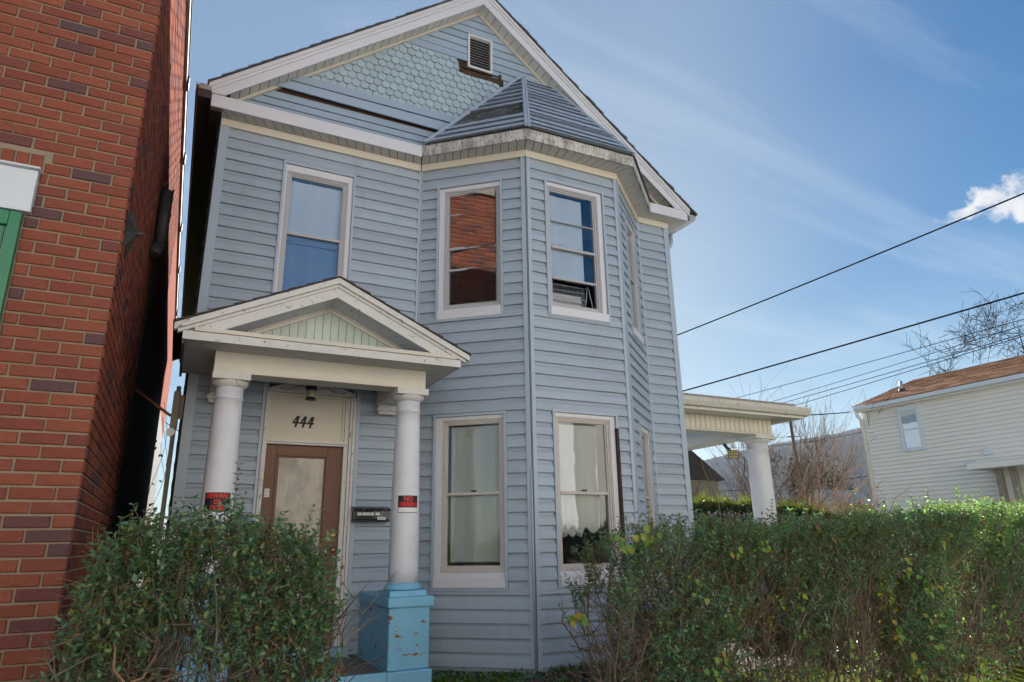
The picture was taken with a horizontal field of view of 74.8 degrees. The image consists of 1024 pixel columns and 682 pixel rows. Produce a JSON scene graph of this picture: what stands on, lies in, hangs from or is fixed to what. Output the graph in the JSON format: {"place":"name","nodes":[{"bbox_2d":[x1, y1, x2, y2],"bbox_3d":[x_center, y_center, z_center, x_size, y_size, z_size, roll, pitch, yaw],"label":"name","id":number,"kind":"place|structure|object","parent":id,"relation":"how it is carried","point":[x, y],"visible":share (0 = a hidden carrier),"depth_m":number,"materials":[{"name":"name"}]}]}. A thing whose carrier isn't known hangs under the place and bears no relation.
{"place":"outdoors","nodes":[
{"label":"outdoors","id":0,"kind":"place"},
{"bbox_2d":[93,551,1023,681],"bbox_3d":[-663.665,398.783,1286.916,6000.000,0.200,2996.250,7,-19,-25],"label":"ground","id":1,"kind":"structure","parent":0,"point":[1018,673],"depth_m":6.60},
{"bbox_2d":[0,0,192,681],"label":"brick building","id":2,"kind":"structure","parent":1,"relation":"on","point":[93,107],"depth_m":4.96,"materials":[{"name":"brick"}]},
{"bbox_2d":[0,209,22,322],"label":"green doorway","id":3,"kind":"structure","parent":2,"relation":"attached to","point":[10,224],"depth_m":4.59,"materials":[{"name":"metal"}]},
{"bbox_2d":[0,160,41,214],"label":"sign board","id":4,"kind":"object","parent":2,"relation":"attached to","point":[18,184],"visible":1,"depth_m":4.70,"materials":[{"name":"white plastic"}]},
{"bbox_2d":[122,207,144,258],"bbox_3d":[-2.920,-0.856,5.199,0.124,0.389,0.409,7,-19,-25],"label":"star anchor","id":5,"kind":"object","parent":2,"relation":"attached to","point":[132,232],"visible":0.97,"depth_m":5.15,"materials":[{"name":"metal"}]},
{"bbox_2d":[149,182,174,257],"bbox_3d":[-4.106,-1.417,7.841,0.156,1.058,0.435,5,-18,-20],"label":"broken downspout","id":6,"kind":"object","parent":2,"relation":"attached to","point":[157,249],"visible":0.9,"depth_m":7.92,"materials":[{"name":"metal"}]},
{"bbox_2d":[145,404,166,523],"bbox_3d":[-8.265,3.719,15.586,0.423,4.702,0.055,7,-19,-25],"label":"alley vine","id":7,"kind":"object","parent":1,"relation":"on","point":[159,455],"visible":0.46,"depth_m":15.83,"materials":[{"name":"plant"}]},
{"bbox_2d":[13,462,396,681],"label":"privet bush","id":8,"kind":"object","parent":1,"relation":"on","point":[283,584],"visible":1,"depth_m":3.52,"materials":[{"name":"green plant"}]},
{"bbox_2d":[148,0,810,681],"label":"house","id":9,"kind":"structure","parent":1,"relation":"on","point":[428,250],"depth_m":7.97,"materials":[{"name":"blue wood"}]},
{"bbox_2d":[133,386,184,681],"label":"conduit mast","id":10,"kind":"object","parent":9,"relation":"attached to","point":[175,415],"visible":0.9,"depth_m":6.86,"materials":[{"name":"grey metal"}]},
{"bbox_2d":[204,492,230,511],"bbox_3d":[-2.586,1.413,5.878,0.203,0.166,0.045,6,-18,-22],"label":"beware of dog sign","id":11,"kind":"object","parent":9,"relation":"attached to","point":[213,500],"visible":0.89,"depth_m":5.87,"materials":[{"name":"plastic"}]},
{"bbox_2d":[264,489,269,496],"bbox_3d":[-2.588,1.603,7.071,0.052,0.086,0.003,7,-19,-25],"label":"bell notice","id":12,"kind":"object","parent":9,"relation":"attached to","point":[266,492],"visible":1,"depth_m":7.07,"materials":[{"name":"white paper"}]},
{"bbox_2d":[248,444,341,650],"bbox_3d":[-2.258,2.136,7.076,0.814,2.052,0.114,7,-19,-25],"label":"front door","id":13,"kind":"structure","parent":9,"relation":"in","point":[297,478],"depth_m":7.25,"materials":[{"name":"brown wood"}]},
{"bbox_2d":[305,385,317,400],"bbox_3d":[-2.151,0.505,7.193,0.124,0.264,0.124,7,-19,-25],"label":"porch lantern","id":14,"kind":"object","parent":9,"relation":"hanging from","point":[311,392],"visible":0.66,"depth_m":7.14,"materials":[{"name":"black glass"}]},
{"bbox_2d":[271,160,355,292],"bbox_3d":[-2.367,-1.220,8.044,0.871,1.880,0.147,7,-19,-25],"label":"window","id":15,"kind":"structure","parent":9,"relation":"in","point":[314,239],"depth_m":8.13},
{"bbox_2d":[351,506,390,521],"bbox_3d":[-1.552,1.901,7.369,0.409,0.164,0.137,7,-19,-25],"label":"mailbox","id":16,"kind":"object","parent":9,"relation":"attached to","point":[368,514],"visible":1,"depth_m":7.32,"materials":[{"name":"black metal"}]},
{"bbox_2d":[398,495,416,512],"bbox_3d":[-1.026,1.611,6.618,0.193,0.166,0.040,6,-18,-21],"label":"no trespassing sign","id":17,"kind":"object","parent":9,"relation":"attached to","point":[407,503],"visible":1,"depth_m":6.61,"materials":[{"name":"red plastic"}]},
{"bbox_2d":[435,178,503,323],"bbox_3d":[-0.528,-1.144,8.445,0.869,1.870,0.131,-5,-17,13],"label":"window","id":18,"kind":"structure","parent":9,"relation":"in","point":[445,312],"depth_m":8.43,"materials":[{"name":"white wood"}]},
{"bbox_2d":[430,411,508,590],"bbox_3d":[-0.470,1.785,7.570,0.881,1.945,0.148,-5,-17,13],"label":"window","id":19,"kind":"structure","parent":9,"relation":"in","point":[479,488],"depth_m":7.59,"materials":[{"name":"white wood"}]},
{"bbox_2d":[543,177,610,324],"bbox_3d":[0.771,-1.118,8.667,0.904,1.870,0.316,7,-19,-25],"label":"window","id":20,"kind":"structure","parent":9,"relation":"in","point":[564,253],"depth_m":8.63,"materials":[{"name":"white wood"}]},
{"bbox_2d":[551,409,627,587],"bbox_3d":[0.856,1.795,7.739,0.906,1.955,0.192,7,-19,-25],"label":"window","id":21,"kind":"structure","parent":9,"relation":"in","point":[575,475],"depth_m":7.81,"materials":[{"name":"white wood"}]},
{"bbox_2d":[623,211,643,346],"bbox_3d":[1.689,-0.871,9.518,0.131,1.840,0.656,-7,-18,21],"label":"window","id":22,"kind":"structure","parent":9,"relation":"in","point":[631,250],"depth_m":9.68,"materials":[{"name":"white wood"}]},
{"bbox_2d":[637,421,661,580],"bbox_3d":[1.745,2.062,8.665,0.131,1.950,0.676,-7,-18,21],"label":"window","id":23,"kind":"structure","parent":9,"relation":"in","point":[645,432],"depth_m":8.95,"materials":[{"name":"white wood"}]},
{"bbox_2d":[723,443,738,458],"bbox_3d":[3.991,2.001,12.225,0.269,0.286,0.165,-5,-17,14],"label":"flood lamp","id":24,"kind":"object","parent":9,"relation":"hanging from","point":[733,453],"visible":1,"depth_m":12.16,"materials":[{"name":"metal"}]},
{"bbox_2d":[677,193,1023,335],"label":"overhead wire","id":25,"kind":"object","parent":9,"relation":"attached to","point":[860,260],"visible":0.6,"depth_m":9.98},
{"bbox_2d":[682,292,1023,391],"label":"overhead wire","id":26,"kind":"object","parent":9,"relation":"attached to","point":[860,340],"visible":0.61,"depth_m":10.12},
{"bbox_2d":[690,457,750,521],"bbox_3d":[6.671,6.178,23.815,4.055,4.316,5.274,12,-21,-36],"label":"bare shrub","id":27,"kind":"object","parent":1,"relation":"on","point":[696,487],"visible":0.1,"depth_m":23.79,"materials":[{"name":"plant"}]},
{"bbox_2d":[711,473,794,520],"bbox_3d":[8.836,6.617,24.609,3.516,3.876,3.261,-3,-17,6],"label":"bare shrub","id":28,"kind":"object","parent":1,"relation":"on","point":[745,500],"visible":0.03,"depth_m":24.65,"materials":[{"name":"brown plant"}]},
{"bbox_2d":[692,489,877,593],"bbox_3d":[5.695,4.556,14.908,5.783,2.371,1.397,7,-19,-25],"label":"yew hedge","id":29,"kind":"object","parent":1,"relation":"on","point":[705,504],"visible":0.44,"depth_m":14.31,"materials":[{"name":"green plant"}]},
{"bbox_2d":[550,486,1023,681],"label":"privet hedge","id":30,"kind":"object","parent":1,"relation":"on","point":[853,574],"visible":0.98,"depth_m":5.49,"materials":[{"name":"green plant"}]},
{"bbox_2d":[569,524,1012,681],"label":"creeper vine","id":31,"kind":"object","parent":30,"relation":"attached to","point":[582,618],"visible":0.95,"depth_m":5.16,"materials":[{"name":"green plant"}]},
{"bbox_2d":[787,421,802,501],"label":"utility pole","id":32,"kind":"object","parent":1,"relation":"on","point":[791,429],"visible":0.31,"depth_m":54.94,"materials":[{"name":"brown wood"}]},
{"bbox_2d":[700,365,902,520],"bbox_3d":[9.623,3.731,20.772,7.770,7.182,6.601,-8,-18,21],"label":"bare tree","id":33,"kind":"object","parent":1,"relation":"on","point":[817,469],"visible":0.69,"depth_m":20.87,"materials":[{"name":"brown plant"}]},
{"bbox_2d":[701,459,911,681],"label":"dead weed","id":34,"kind":"object","parent":1,"relation":"on","point":[817,526],"visible":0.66,"depth_m":5.57,"materials":[{"name":"brown plant"}]},
{"bbox_2d":[779,490,839,519],"bbox_3d":[8.304,5.877,20.017,2.776,2.647,4.487,7,-19,-25],"label":"bare shrub","id":35,"kind":"object","parent":1,"relation":"on","point":[833,501],"visible":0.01,"depth_m":19.10,"materials":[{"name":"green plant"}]},
{"bbox_2d":[804,437,827,489],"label":"utility pole","id":36,"kind":"object","parent":1,"relation":"on","point":[810,455],"visible":0.32,"depth_m":65.04,"materials":[{"name":"brown wood"}]},
{"bbox_2d":[808,489,873,524],"bbox_3d":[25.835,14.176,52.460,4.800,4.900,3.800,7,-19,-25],"label":"car","id":37,"kind":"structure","parent":1,"relation":"on","point":[861,495],"depth_m":51.86,"materials":[{"name":"grey metal"}]},
{"bbox_2d":[780,474,905,577],"bbox_3d":[8.572,5.183,18.612,4.189,3.163,5.227,7,-19,-25],"label":"bare shrub","id":38,"kind":"object","parent":1,"relation":"on","point":[846,505],"visible":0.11,"depth_m":18.94,"materials":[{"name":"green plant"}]},
{"bbox_2d":[846,511,880,676],"bbox_3d":[3.538,2.522,6.762,0.070,1.560,0.070,7,-19,-25],"label":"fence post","id":39,"kind":"object","parent":1,"relation":"on","point":[877,664],"visible":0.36,"depth_m":6.58,"materials":[{"name":"brown wood"}]},
{"bbox_2d":[728,573,1022,655],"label":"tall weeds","id":40,"kind":"object","parent":1,"relation":"on","point":[783,608],"visible":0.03,"depth_m":8.10,"materials":[{"name":"plant"}]},
{"bbox_2d":[852,355,1023,578],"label":"clapboard house","id":41,"kind":"structure","parent":1,"relation":"on","point":[941,435],"depth_m":16.61,"materials":[{"name":"white wood"}]},
{"bbox_2d":[810,412,849,414],"bbox_3d":[7.178,1.699,15.671,0.023,1.183,7.660,-13,-21,35],"label":"overhead wire","id":42,"kind":"object","parent":41,"relation":"attached to","point":[829,413],"visible":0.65,"depth_m":16.54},
{"bbox_2d":[896,404,926,451],"bbox_3d":[10.353,2.259,17.386,0.060,1.180,0.590,7,-19,-25],"label":"window","id":43,"kind":"structure","parent":41,"relation":"in","point":[909,418],"depth_m":17.37,"materials":[{"name":"white glass"}]},
{"bbox_2d":[876,485,1023,607],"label":"sunlit shrub","id":44,"kind":"object","parent":1,"relation":"on","point":[945,522],"visible":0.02,"depth_m":9.25,"materials":[{"name":"green plant"}]},
{"bbox_2d":[902,287,1023,375],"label":"bare tree","id":45,"kind":"object","parent":1,"relation":"on","point":[966,337],"visible":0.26,"depth_m":44.24,"materials":[{"name":"brown plant"}]},
{"bbox_2d":[947,514,983,656],"bbox_3d":[5.072,2.723,7.491,0.080,1.550,0.080,7,-19,-25],"label":"fence post","id":46,"kind":"object","parent":1,"relation":"on","point":[966,599],"visible":0.03,"depth_m":7.41,"materials":[{"name":"wood"}]},
{"bbox_2d":[149,0,1023,547],"label":"sky","id":47,"kind":"structure","parent":0,"point":[806,140],"materials":[{"name":"blue"}]},
{"bbox_2d":[432,639,834,681],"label":"earth strip","id":48,"kind":"object","parent":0,"point":[542,674],"depth_m":7.08,"materials":[{"name":"brown soil"}]},
{"bbox_2d":[430,667,610,681],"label":"ground cover","id":49,"kind":"object","parent":48,"relation":"on","point":[489,677],"visible":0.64,"depth_m":6.53,"materials":[{"name":"plant"}]},
{"bbox_2d":[530,678,544,681],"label":"edging stone","id":50,"kind":"object","parent":48,"relation":"on","point":[536,679],"visible":1,"depth_m":6.15,"materials":[{"name":"grey stone"}]},
{"bbox_2d":[571,669,584,680],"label":"edging stone","id":51,"kind":"object","parent":48,"relation":"on","point":[575,672],"visible":0.59,"depth_m":6.52,"materials":[{"name":"grey stone"}]},
{"bbox_2d":[583,667,589,677],"bbox_3d":[0.766,3.317,6.676,0.179,0.118,0.119,7,-19,-25],"label":"edging stone","id":52,"kind":"object","parent":48,"relation":"on","point":[586,669],"visible":0.23,"depth_m":6.64,"materials":[{"name":"grey stone"}]},
{"bbox_2d":[443,665,750,681],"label":"fallen leaves","id":53,"kind":"object","parent":48,"relation":"on","point":[548,671],"visible":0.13,"depth_m":6.74,"materials":[{"name":"brown plant"}]},
{"bbox_2d":[688,450,723,520],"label":"brown roofed house","id":54,"kind":"structure","parent":0,"point":[695,464],"depth_m":31.58,"materials":[{"name":"brown"}]},
{"bbox_2d":[433,626,1023,681],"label":"grass","id":55,"kind":"structure","parent":0,"point":[563,668],"depth_m":6.59,"materials":[{"name":"green plant"}]},
{"bbox_2d":[703,428,871,521],"bbox_3d":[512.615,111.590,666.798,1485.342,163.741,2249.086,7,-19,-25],"label":"hill","id":56,"kind":"structure","parent":0,"point":[861,471],"depth_m":763.18,"materials":[{"name":"grey"}]},
{"bbox_2d":[786,457,806,505],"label":"conifer tree","id":57,"kind":"object","parent":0,"point":[791,489],"visible":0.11,"depth_m":90.43,"materials":[{"name":"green plant"}]},
{"bbox_2d":[726,476,867,490],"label":"overhead wire","id":58,"kind":"object","parent":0,"point":[807,483],"visible":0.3,"depth_m":54.16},
{"bbox_2d":[770,449,853,503],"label":"pine tree","id":59,"kind":"object","parent":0,"point":[824,476],"visible":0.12,"depth_m":101.21,"materials":[{"name":"plant"}]},
{"bbox_2d":[768,432,860,446],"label":"overhead wire","id":60,"kind":"object","parent":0,"point":[816,440],"visible":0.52,"depth_m":41.88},
{"bbox_2d":[737,319,1023,397],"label":"overhead wire","id":61,"kind":"object","parent":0,"point":[888,356],"visible":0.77,"depth_m":35.18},
{"bbox_2d":[772,325,1022,401],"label":"overhead wire","id":62,"kind":"object","parent":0,"point":[905,361],"visible":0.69,"depth_m":35.01,"materials":[{"name":"black metal"}]},
{"bbox_2d":[784,333,1023,402],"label":"overhead wire","id":63,"kind":"object","parent":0,"point":[915,365],"visible":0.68,"depth_m":34.72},
{"bbox_2d":[797,336,1022,404],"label":"overhead wire","id":64,"kind":"object","parent":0,"point":[920,367],"visible":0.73,"depth_m":35.00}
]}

